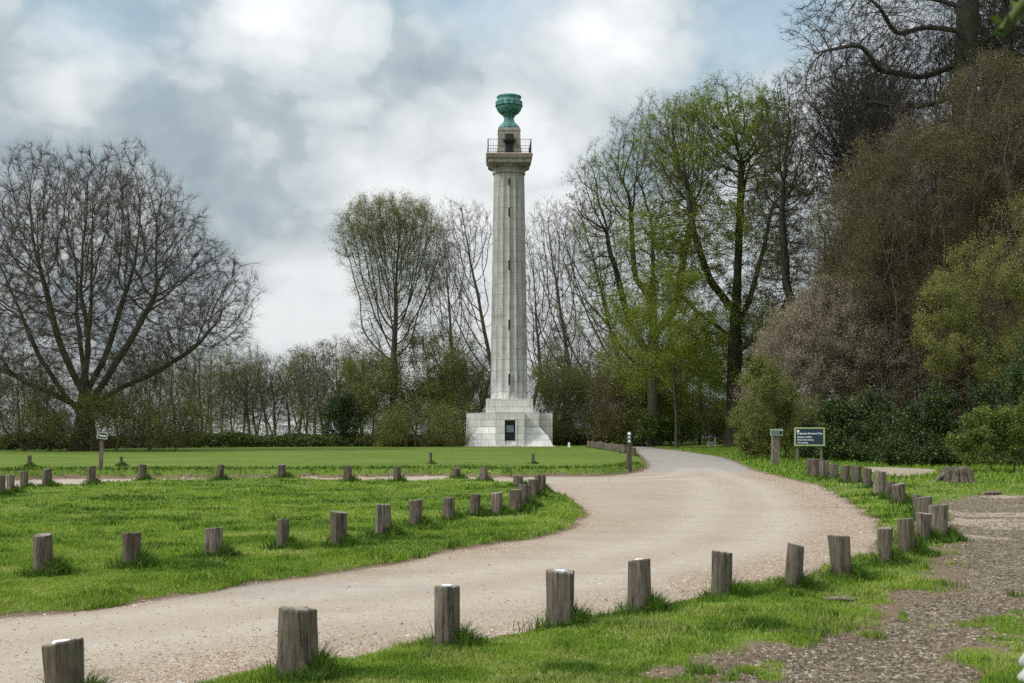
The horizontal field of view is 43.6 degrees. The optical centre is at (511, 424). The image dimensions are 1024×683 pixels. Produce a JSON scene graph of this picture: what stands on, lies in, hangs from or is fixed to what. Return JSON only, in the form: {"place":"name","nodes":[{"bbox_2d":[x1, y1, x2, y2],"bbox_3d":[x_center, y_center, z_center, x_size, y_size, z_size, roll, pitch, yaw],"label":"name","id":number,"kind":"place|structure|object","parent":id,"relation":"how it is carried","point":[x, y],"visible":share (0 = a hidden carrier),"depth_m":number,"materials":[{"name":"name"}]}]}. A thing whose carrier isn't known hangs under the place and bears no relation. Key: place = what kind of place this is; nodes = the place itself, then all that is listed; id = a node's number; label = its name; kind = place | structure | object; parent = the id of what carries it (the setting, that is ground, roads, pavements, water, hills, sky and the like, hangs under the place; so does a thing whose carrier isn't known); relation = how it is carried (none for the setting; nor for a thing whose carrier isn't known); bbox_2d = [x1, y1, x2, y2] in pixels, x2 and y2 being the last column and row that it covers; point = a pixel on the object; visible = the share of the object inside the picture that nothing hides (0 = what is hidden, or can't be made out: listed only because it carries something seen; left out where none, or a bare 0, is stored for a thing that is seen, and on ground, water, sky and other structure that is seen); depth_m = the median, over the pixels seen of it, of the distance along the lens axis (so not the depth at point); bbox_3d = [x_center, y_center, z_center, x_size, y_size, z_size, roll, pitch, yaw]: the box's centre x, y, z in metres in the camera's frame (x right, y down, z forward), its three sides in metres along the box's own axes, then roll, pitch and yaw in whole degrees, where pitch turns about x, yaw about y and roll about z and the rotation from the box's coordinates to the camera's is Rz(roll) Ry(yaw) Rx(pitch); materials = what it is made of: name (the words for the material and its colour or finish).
{"place":"outdoors","nodes":[
{"label":"outdoors","id":0,"kind":"place"},
{"bbox_2d":[41,637,83,682],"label":"bollard post","id":1,"kind":"object","parent":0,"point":[62,659],"visible":1,"depth_m":9.01,"materials":[{"name":"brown wood"}]},
{"bbox_2d":[0,445,882,682],"bbox_3d":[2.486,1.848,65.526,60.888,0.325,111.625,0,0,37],"label":"road","id":2,"kind":"structure","parent":0,"point":[714,476],"depth_m":16.95,"materials":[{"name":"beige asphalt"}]},
{"bbox_2d":[0,439,1023,682],"bbox_3d":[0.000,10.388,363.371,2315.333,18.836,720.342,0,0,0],"label":"lawn","id":3,"kind":"structure","parent":0,"point":[460,455],"depth_m":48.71,"materials":[{"name":"green plant"}]},
{"bbox_2d":[0,351,48,432],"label":"tree","id":4,"kind":"object","parent":3,"relation":"on","point":[16,392],"visible":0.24,"depth_m":119.98,"materials":[{"name":"brown plant"}]},
{"bbox_2d":[33,533,53,572],"bbox_3d":[-5.986,1.778,16.340,0.265,0.788,0.294,0,2,22],"label":"bollard post","id":5,"kind":"object","parent":3,"relation":"on","point":[43,545],"visible":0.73,"depth_m":16.23,"materials":[{"name":"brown wood"}]},
{"bbox_2d":[0,361,219,450],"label":"understorey shrub","id":6,"kind":"object","parent":3,"relation":"on","point":[96,403],"visible":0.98,"depth_m":94.22,"materials":[{"name":"green plant"}]},
{"bbox_2d":[92,344,143,435],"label":"tree","id":7,"kind":"object","parent":3,"relation":"on","point":[125,390],"visible":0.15,"depth_m":117.44,"materials":[{"name":"brown plant"}]},
{"bbox_2d":[122,532,140,563],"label":"bollard post","id":8,"kind":"object","parent":3,"relation":"on","point":[131,541],"visible":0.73,"depth_m":17.09,"materials":[{"name":"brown wood"}]},
{"bbox_2d":[0,129,272,450],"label":"broadleaf tree","id":9,"kind":"object","parent":3,"relation":"on","point":[82,382],"visible":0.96,"depth_m":96.03,"materials":[{"name":"brown plant"}]},
{"bbox_2d":[124,337,176,441],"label":"tree","id":10,"kind":"object","parent":3,"relation":"on","point":[152,382],"visible":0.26,"depth_m":123.92,"materials":[{"name":"brown plant"}]},
{"bbox_2d":[141,339,211,425],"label":"tree","id":11,"kind":"object","parent":3,"relation":"on","point":[171,383],"visible":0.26,"depth_m":129.67,"materials":[{"name":"brown plant"}]},
{"bbox_2d":[166,340,236,428],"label":"tree","id":12,"kind":"object","parent":3,"relation":"on","point":[199,385],"visible":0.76,"depth_m":125.62,"materials":[{"name":"brown plant"}]},
{"bbox_2d":[183,363,234,442],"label":"tree","id":13,"kind":"object","parent":3,"relation":"on","point":[210,414],"visible":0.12,"depth_m":150.19,"materials":[{"name":"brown plant"}]},
{"bbox_2d":[204,527,222,554],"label":"bollard post","id":14,"kind":"object","parent":3,"relation":"on","point":[213,537],"visible":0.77,"depth_m":18.27,"materials":[{"name":"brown wood"}]},
{"bbox_2d":[201,346,246,431],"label":"tree","id":15,"kind":"object","parent":3,"relation":"on","point":[221,420],"visible":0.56,"depth_m":135.05,"materials":[{"name":"brown plant"}]},
{"bbox_2d":[118,419,329,446],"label":"dead hedge","id":16,"kind":"object","parent":3,"relation":"on","point":[266,428],"visible":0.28,"depth_m":119.22,"materials":[{"name":"brown plant"}]},
{"bbox_2d":[0,430,464,449],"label":"hedge","id":17,"kind":"object","parent":3,"relation":"on","point":[237,439],"visible":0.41,"depth_m":113.59,"materials":[{"name":"green plant"}]},
{"bbox_2d":[211,349,274,429],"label":"tree","id":18,"kind":"object","parent":3,"relation":"on","point":[242,395],"visible":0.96,"depth_m":127.61,"materials":[{"name":"brown plant"}]},
{"bbox_2d":[222,340,270,433],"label":"tree","id":19,"kind":"object","parent":3,"relation":"on","point":[254,371],"visible":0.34,"depth_m":136.31,"materials":[{"name":"brown plant"}]},
{"bbox_2d":[226,356,279,434],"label":"tree","id":20,"kind":"object","parent":3,"relation":"on","point":[259,420],"visible":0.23,"depth_m":139.72,"materials":[{"name":"brown plant"}]},
{"bbox_2d":[243,349,306,435],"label":"tree","id":21,"kind":"object","parent":3,"relation":"on","point":[274,423],"visible":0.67,"depth_m":131.59,"materials":[{"name":"brown plant"}]},
{"bbox_2d":[276,518,289,547],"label":"bollard post","id":22,"kind":"object","parent":3,"relation":"on","point":[283,526],"visible":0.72,"depth_m":19.49,"materials":[{"name":"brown wood"}]},
{"bbox_2d":[260,360,320,431],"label":"tree","id":23,"kind":"object","parent":3,"relation":"on","point":[282,419],"visible":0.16,"depth_m":137.73,"materials":[{"name":"brown plant"}]},
{"bbox_2d":[276,606,317,677],"bbox_3d":[-1.678,1.808,9.908,0.343,0.815,0.315,0,1,24],"label":"bollard post","id":24,"kind":"object","parent":3,"relation":"on","point":[297,631],"visible":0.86,"depth_m":9.77,"materials":[{"name":"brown wood"}]},
{"bbox_2d":[269,344,331,432],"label":"tree","id":25,"kind":"object","parent":3,"relation":"on","point":[289,392],"visible":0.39,"depth_m":132.56,"materials":[{"name":"brown plant"}]},
{"bbox_2d":[281,351,330,432],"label":"tree","id":26,"kind":"object","parent":3,"relation":"on","point":[306,419],"visible":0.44,"depth_m":129.65,"materials":[{"name":"brown plant"}]},
{"bbox_2d":[276,337,346,434],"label":"tree","id":27,"kind":"object","parent":3,"relation":"on","point":[311,386],"visible":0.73,"depth_m":125.00,"materials":[{"name":"brown plant"}]},
{"bbox_2d":[305,328,370,422],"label":"tree","id":28,"kind":"object","parent":3,"relation":"on","point":[323,358],"visible":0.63,"depth_m":123.58,"materials":[{"name":"brown plant"}]},
{"bbox_2d":[330,510,346,545],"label":"bollard post","id":29,"kind":"object","parent":3,"relation":"on","point":[338,522],"visible":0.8,"depth_m":19.88,"materials":[{"name":"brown wood"}]},
{"bbox_2d":[319,379,371,445],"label":"holly tree","id":30,"kind":"object","parent":3,"relation":"on","point":[332,414],"visible":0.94,"depth_m":117.31,"materials":[{"name":"green plant"}]},
{"bbox_2d":[326,345,415,444],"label":"scrub tree","id":31,"kind":"object","parent":3,"relation":"on","point":[361,395],"visible":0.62,"depth_m":118.68,"materials":[{"name":"green plant"}]},
{"bbox_2d":[375,503,391,533],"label":"bollard post","id":32,"kind":"object","parent":3,"relation":"on","point":[382,514],"visible":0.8,"depth_m":21.57,"materials":[{"name":"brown wood"}]},
{"bbox_2d":[322,187,458,445],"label":"beech tree","id":33,"kind":"object","parent":3,"relation":"on","point":[400,219],"visible":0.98,"depth_m":121.14,"materials":[{"name":"green plant"}]},
{"bbox_2d":[352,389,477,446],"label":"scrub tree","id":34,"kind":"object","parent":3,"relation":"on","point":[439,420],"visible":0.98,"depth_m":115.51,"materials":[{"name":"green plant"}]},
{"bbox_2d":[409,499,422,524],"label":"bollard post","id":35,"kind":"object","parent":3,"relation":"on","point":[415,510],"visible":0.71,"depth_m":23.72,"materials":[{"name":"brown wood"}]},
{"bbox_2d":[377,310,478,438],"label":"scrub tree","id":36,"kind":"object","parent":3,"relation":"on","point":[443,383],"visible":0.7,"depth_m":122.37,"materials":[{"name":"green plant"}]},
{"bbox_2d":[434,584,459,646],"bbox_3d":[-0.565,1.807,11.197,0.234,0.820,0.230,0,0,8],"label":"bollard post","id":37,"kind":"object","parent":3,"relation":"on","point":[447,605],"visible":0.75,"depth_m":11.10,"materials":[{"name":"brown wood"}]},
{"bbox_2d":[416,230,479,432],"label":"bare tree","id":38,"kind":"object","parent":3,"relation":"on","point":[448,305],"visible":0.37,"depth_m":149.82,"materials":[{"name":"brown plant"}]},
{"bbox_2d":[442,497,454,517],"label":"bollard post","id":39,"kind":"object","parent":3,"relation":"on","point":[448,507],"visible":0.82,"depth_m":25.09,"materials":[{"name":"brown wood"}]},
{"bbox_2d":[431,195,492,430],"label":"bare tree","id":40,"kind":"object","parent":3,"relation":"on","point":[486,342],"visible":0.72,"depth_m":141.91,"materials":[{"name":"brown plant"}]},
{"bbox_2d":[433,333,490,436],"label":"scrub tree","id":41,"kind":"object","parent":3,"relation":"on","point":[476,381],"visible":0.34,"depth_m":127.79,"materials":[{"name":"green plant"}]},
{"bbox_2d":[464,93,552,446],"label":"monument","id":42,"kind":"object","parent":3,"relation":"on","point":[508,417],"visible":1,"depth_m":120.20,"materials":[{"name":"stone"}]},
{"bbox_2d":[509,489,521,510],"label":"bollard post","id":43,"kind":"object","parent":3,"relation":"on","point":[515,496],"visible":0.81,"depth_m":27.52,"materials":[{"name":"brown wood"}]},
{"bbox_2d":[525,231,563,411],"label":"bare tree","id":44,"kind":"object","parent":3,"relation":"on","point":[537,334],"visible":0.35,"depth_m":149.74,"materials":[{"name":"brown plant"}]},
{"bbox_2d":[527,331,582,431],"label":"thicket","id":45,"kind":"object","parent":3,"relation":"on","point":[536,372],"visible":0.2,"depth_m":133.32,"materials":[{"name":"green plant"}]},
{"bbox_2d":[525,193,585,444],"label":"bare tree","id":46,"kind":"object","parent":3,"relation":"on","point":[548,297],"visible":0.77,"depth_m":137.87,"materials":[{"name":"brown plant"}]},
{"bbox_2d":[546,568,573,626],"bbox_3d":[0.473,1.825,12.501,0.283,0.833,0.317,0,-2,0],"label":"bollard post","id":47,"kind":"object","parent":3,"relation":"on","point":[560,592],"visible":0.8,"depth_m":12.38,"materials":[{"name":"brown wood"}]},
{"bbox_2d":[535,317,596,425],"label":"tree","id":48,"kind":"object","parent":3,"relation":"on","point":[580,344],"visible":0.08,"depth_m":150.29,"materials":[{"name":"brown plant"}]},
{"bbox_2d":[530,359,615,444],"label":"thicket","id":49,"kind":"object","parent":3,"relation":"on","point":[571,430],"visible":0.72,"depth_m":126.67,"materials":[{"name":"green plant"}]},
{"bbox_2d":[541,195,628,408],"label":"bare tree","id":50,"kind":"object","parent":3,"relation":"on","point":[562,311],"visible":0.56,"depth_m":131.68,"materials":[{"name":"brown plant"}]},
{"bbox_2d":[572,326,627,413],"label":"tree","id":51,"kind":"object","parent":3,"relation":"on","point":[604,337],"visible":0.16,"depth_m":149.26,"materials":[{"name":"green plant"}]},
{"bbox_2d":[572,350,666,445],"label":"thicket","id":52,"kind":"object","parent":3,"relation":"on","point":[601,424],"visible":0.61,"depth_m":120.60,"materials":[{"name":"green plant"}]},
{"bbox_2d":[627,558,650,611],"bbox_3d":[1.344,1.822,13.500,0.260,0.839,0.250,0,-2,4],"label":"bollard post","id":53,"kind":"object","parent":3,"relation":"on","point":[639,577],"visible":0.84,"depth_m":13.41,"materials":[{"name":"grey wood"}]},
{"bbox_2d":[547,86,735,446],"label":"oak tree","id":54,"kind":"object","parent":3,"relation":"on","point":[654,401],"visible":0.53,"depth_m":117.44,"materials":[{"name":"green plant"}]},
{"bbox_2d":[597,356,685,446],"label":"young beech","id":55,"kind":"object","parent":3,"relation":"on","point":[630,410],"visible":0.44,"depth_m":120.01,"materials":[{"name":"green plant"}]},
{"bbox_2d":[615,408,680,446],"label":"bush","id":56,"kind":"object","parent":3,"relation":"on","point":[665,421],"visible":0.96,"depth_m":117.12,"materials":[{"name":"green plant"}]},
{"bbox_2d":[591,253,736,447],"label":"young beech","id":57,"kind":"object","parent":3,"relation":"on","point":[650,318],"visible":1,"depth_m":106.40,"materials":[{"name":"green plant"}]},
{"bbox_2d":[662,404,709,444],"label":"bush","id":58,"kind":"object","parent":3,"relation":"on","point":[685,424],"visible":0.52,"depth_m":119.52,"materials":[{"name":"green plant"}]},
{"bbox_2d":[631,328,750,444],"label":"young beech","id":59,"kind":"object","parent":3,"relation":"on","point":[689,399],"visible":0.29,"depth_m":120.69,"materials":[{"name":"green plant"}]},
{"bbox_2d":[626,390,806,442],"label":"woodland undergrowth","id":60,"kind":"object","parent":3,"relation":"on","point":[706,435],"visible":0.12,"depth_m":128.93,"materials":[{"name":"green plant"}]},
{"bbox_2d":[612,65,828,446],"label":"ivied tree","id":61,"kind":"object","parent":3,"relation":"on","point":[734,359],"visible":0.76,"depth_m":109.16,"materials":[{"name":"green plant"}]},
{"bbox_2d":[711,550,732,595],"bbox_3d":[2.373,1.825,14.492,0.256,0.809,0.239,0,-2,23],"label":"bollard post","id":62,"kind":"object","parent":3,"relation":"on","point":[721,571],"visible":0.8,"depth_m":14.39,"materials":[{"name":"grey wood"}]},
{"bbox_2d":[706,408,758,442],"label":"bush","id":63,"kind":"object","parent":3,"relation":"on","point":[717,429],"visible":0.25,"depth_m":123.37,"materials":[{"name":"green plant"}]},
{"bbox_2d":[702,283,790,414],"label":"young beech","id":64,"kind":"object","parent":3,"relation":"on","point":[717,388],"visible":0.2,"depth_m":112.26,"materials":[{"name":"green plant"}]},
{"bbox_2d":[723,349,808,458],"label":"green bush","id":65,"kind":"object","parent":3,"relation":"on","point":[782,406],"visible":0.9,"depth_m":70.60,"materials":[{"name":"green plant"}]},
{"bbox_2d":[726,376,826,456],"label":"green bush","id":66,"kind":"object","parent":3,"relation":"on","point":[808,413],"visible":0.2,"depth_m":74.39,"materials":[{"name":"green plant"}]},
{"bbox_2d":[770,429,782,464],"bbox_3d":[12.994,1.220,63.098,0.622,2.056,0.452,0,0,-3],"label":"signpost","id":67,"kind":"object","parent":3,"relation":"on","point":[775,434],"visible":0.91,"depth_m":62.95,"materials":[{"name":"grey wood"}]},
{"bbox_2d":[784,542,803,586],"bbox_3d":[3.322,1.796,15.074,0.228,0.813,0.206,5,-2,-19],"label":"bollard post","id":68,"kind":"object","parent":3,"relation":"on","point":[794,560],"visible":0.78,"depth_m":15.01,"materials":[{"name":"grey wood"}]},
{"bbox_2d":[753,414,853,458],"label":"bramble thicket","id":69,"kind":"object","parent":3,"relation":"on","point":[804,453],"visible":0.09,"depth_m":72.31,"materials":[{"name":"green plant"}]},
{"bbox_2d":[794,427,824,462],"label":"noticeboard","id":70,"kind":"object","parent":3,"relation":"on","point":[809,436],"visible":1,"depth_m":65.37,"materials":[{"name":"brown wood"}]},
{"bbox_2d":[738,55,914,425],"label":"bare oak","id":71,"kind":"object","parent":3,"relation":"on","point":[785,271],"visible":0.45,"depth_m":95.59,"materials":[{"name":"brown plant"}]},
{"bbox_2d":[827,535,851,576],"bbox_3d":[4.113,1.782,15.991,0.322,0.824,0.238,0,0,45],"label":"bollard post","id":72,"kind":"object","parent":3,"relation":"on","point":[839,550],"visible":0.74,"depth_m":15.91,"materials":[{"name":"grey wood"}]},
{"bbox_2d":[725,259,956,454],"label":"blossom bush","id":73,"kind":"object","parent":3,"relation":"on","point":[792,355],"visible":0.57,"depth_m":77.38,"materials":[{"name":"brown plant"}]},
{"bbox_2d":[782,134,930,427],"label":"thorn tree","id":74,"kind":"object","parent":3,"relation":"on","point":[830,265],"visible":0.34,"depth_m":79.11,"materials":[{"name":"brown plant"}]},
{"bbox_2d":[799,379,923,460],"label":"bramble thicket","id":75,"kind":"object","parent":3,"relation":"on","point":[842,425],"visible":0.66,"depth_m":67.48,"materials":[{"name":"green plant"}]},
{"bbox_2d":[809,47,917,421],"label":"bare oak","id":76,"kind":"object","parent":3,"relation":"on","point":[856,135],"visible":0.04,"depth_m":102.46,"materials":[{"name":"brown plant"}]},
{"bbox_2d":[873,470,885,494],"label":"bollard post","id":77,"kind":"object","parent":3,"relation":"on","point":[879,481],"visible":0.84,"depth_m":35.34,"materials":[{"name":"grey wood"}]},
{"bbox_2d":[877,527,892,562],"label":"bollard post","id":78,"kind":"object","parent":3,"relation":"on","point":[885,540],"visible":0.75,"depth_m":17.66,"materials":[{"name":"grey wood"}]},
{"bbox_2d":[798,12,986,429],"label":"bare oak","id":79,"kind":"object","parent":3,"relation":"on","point":[874,110],"visible":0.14,"depth_m":93.17,"materials":[{"name":"brown plant"}]},
{"bbox_2d":[846,165,949,417],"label":"thorn tree","id":80,"kind":"object","parent":3,"relation":"on","point":[908,239],"visible":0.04,"depth_m":89.87,"materials":[{"name":"brown plant"}]},
{"bbox_2d":[891,483,905,502],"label":"bollard post","id":81,"kind":"object","parent":3,"relation":"on","point":[898,490],"visible":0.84,"depth_m":31.06,"materials":[{"name":"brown wood"}]},
{"bbox_2d":[775,0,1023,423],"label":"giant oak","id":82,"kind":"object","parent":3,"relation":"on","point":[966,30],"visible":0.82,"depth_m":83.54,"materials":[{"name":"brown plant"}]},
{"bbox_2d":[897,518,914,552],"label":"bollard post","id":83,"kind":"object","parent":3,"relation":"on","point":[906,530],"visible":0.7,"depth_m":19.13,"materials":[{"name":"grey wood"}]},
{"bbox_2d":[840,374,987,465],"bbox_3d":[19.795,-0.196,61.157,8.132,4.591,5.272,0,0,0],"label":"bramble thicket","id":84,"kind":"object","parent":3,"relation":"on","point":[924,445],"visible":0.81,"depth_m":61.14,"materials":[{"name":"green plant"}]},
{"bbox_2d":[915,512,931,538],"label":"bollard post","id":85,"kind":"object","parent":3,"relation":"on","point":[923,521],"visible":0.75,"depth_m":21.21,"materials":[{"name":"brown wood"}]},
{"bbox_2d":[915,496,931,512],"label":"bollard post","id":86,"kind":"object","parent":3,"relation":"on","point":[922,504],"visible":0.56,"depth_m":26.10,"materials":[{"name":"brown wood"}]},
{"bbox_2d":[827,41,1023,430],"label":"thorn tree","id":87,"kind":"object","parent":3,"relation":"on","point":[927,141],"visible":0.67,"depth_m":75.25,"materials":[{"name":"brown plant"}]},
{"bbox_2d":[928,504,947,534],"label":"bollard post","id":88,"kind":"object","parent":3,"relation":"on","point":[939,513],"visible":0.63,"depth_m":21.56,"materials":[{"name":"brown wood"}]},
{"bbox_2d":[933,466,976,482],"bbox_3d":[15.085,1.721,43.690,1.533,0.666,1.433,0,0,0],"label":"tree stump","id":89,"kind":"object","parent":3,"relation":"on","point":[960,474],"visible":0.83,"depth_m":43.33,"materials":[{"name":"grey wood"}]},
{"bbox_2d":[906,190,1023,459],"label":"yellow tree","id":90,"kind":"object","parent":3,"relation":"on","point":[962,326],"visible":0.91,"depth_m":66.72,"materials":[{"name":"green plant"}]},
{"bbox_2d":[923,0,1023,403],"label":"bare oak","id":91,"kind":"object","parent":3,"relation":"on","point":[984,12],"visible":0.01,"depth_m":94.32,"materials":[{"name":"brown plant"}]},
{"bbox_2d":[931,334,1023,465],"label":"bramble thicket","id":92,"kind":"object","parent":3,"relation":"on","point":[988,395],"visible":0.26,"depth_m":61.10,"materials":[{"name":"green plant"}]},
{"bbox_2d":[935,0,1023,403],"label":"companion oak","id":93,"kind":"object","parent":3,"relation":"on","point":[1006,4],"visible":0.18,"depth_m":88.02,"materials":[{"name":"brown plant"}]},
{"bbox_2d":[939,78,1023,404],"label":"thorn tree","id":94,"kind":"object","parent":3,"relation":"on","point":[1008,186],"visible":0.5,"depth_m":73.73,"materials":[{"name":"brown plant"}]},
{"bbox_2d":[942,388,1023,471],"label":"light shrub","id":95,"kind":"object","parent":3,"relation":"on","point":[1005,425],"visible":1,"depth_m":51.63,"materials":[{"name":"green plant"}]},
{"bbox_2d":[977,0,1023,272],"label":"bare oak","id":96,"kind":"object","parent":3,"relation":"on","point":[1017,42],"visible":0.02,"depth_m":92.81,"materials":[{"name":"brown plant"}]},
{"bbox_2d":[0,0,1023,437],"label":"sky","id":97,"kind":"structure","parent":0,"point":[279,111],"materials":[{"name":"white"}]},
{"bbox_2d":[715,467,1023,682],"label":"footpath","id":98,"kind":"structure","parent":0,"point":[976,586],"depth_m":15.31,"materials":[{"name":"gravel"}]},
{"bbox_2d":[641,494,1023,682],"bbox_3d":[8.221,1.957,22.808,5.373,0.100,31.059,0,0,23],"label":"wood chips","id":99,"kind":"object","parent":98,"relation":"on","point":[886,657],"visible":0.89,"depth_m":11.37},
{"bbox_3d":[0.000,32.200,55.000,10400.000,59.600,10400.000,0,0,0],"label":"ground","id":100,"kind":"structure","parent":0,"visible":0},
{"bbox_2d":[990,0,1023,35],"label":"overhanging maple","id":101,"kind":"object","parent":100,"relation":"on","point":[1004,27],"visible":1,"depth_m":2.69,"materials":[{"name":"green plant"}]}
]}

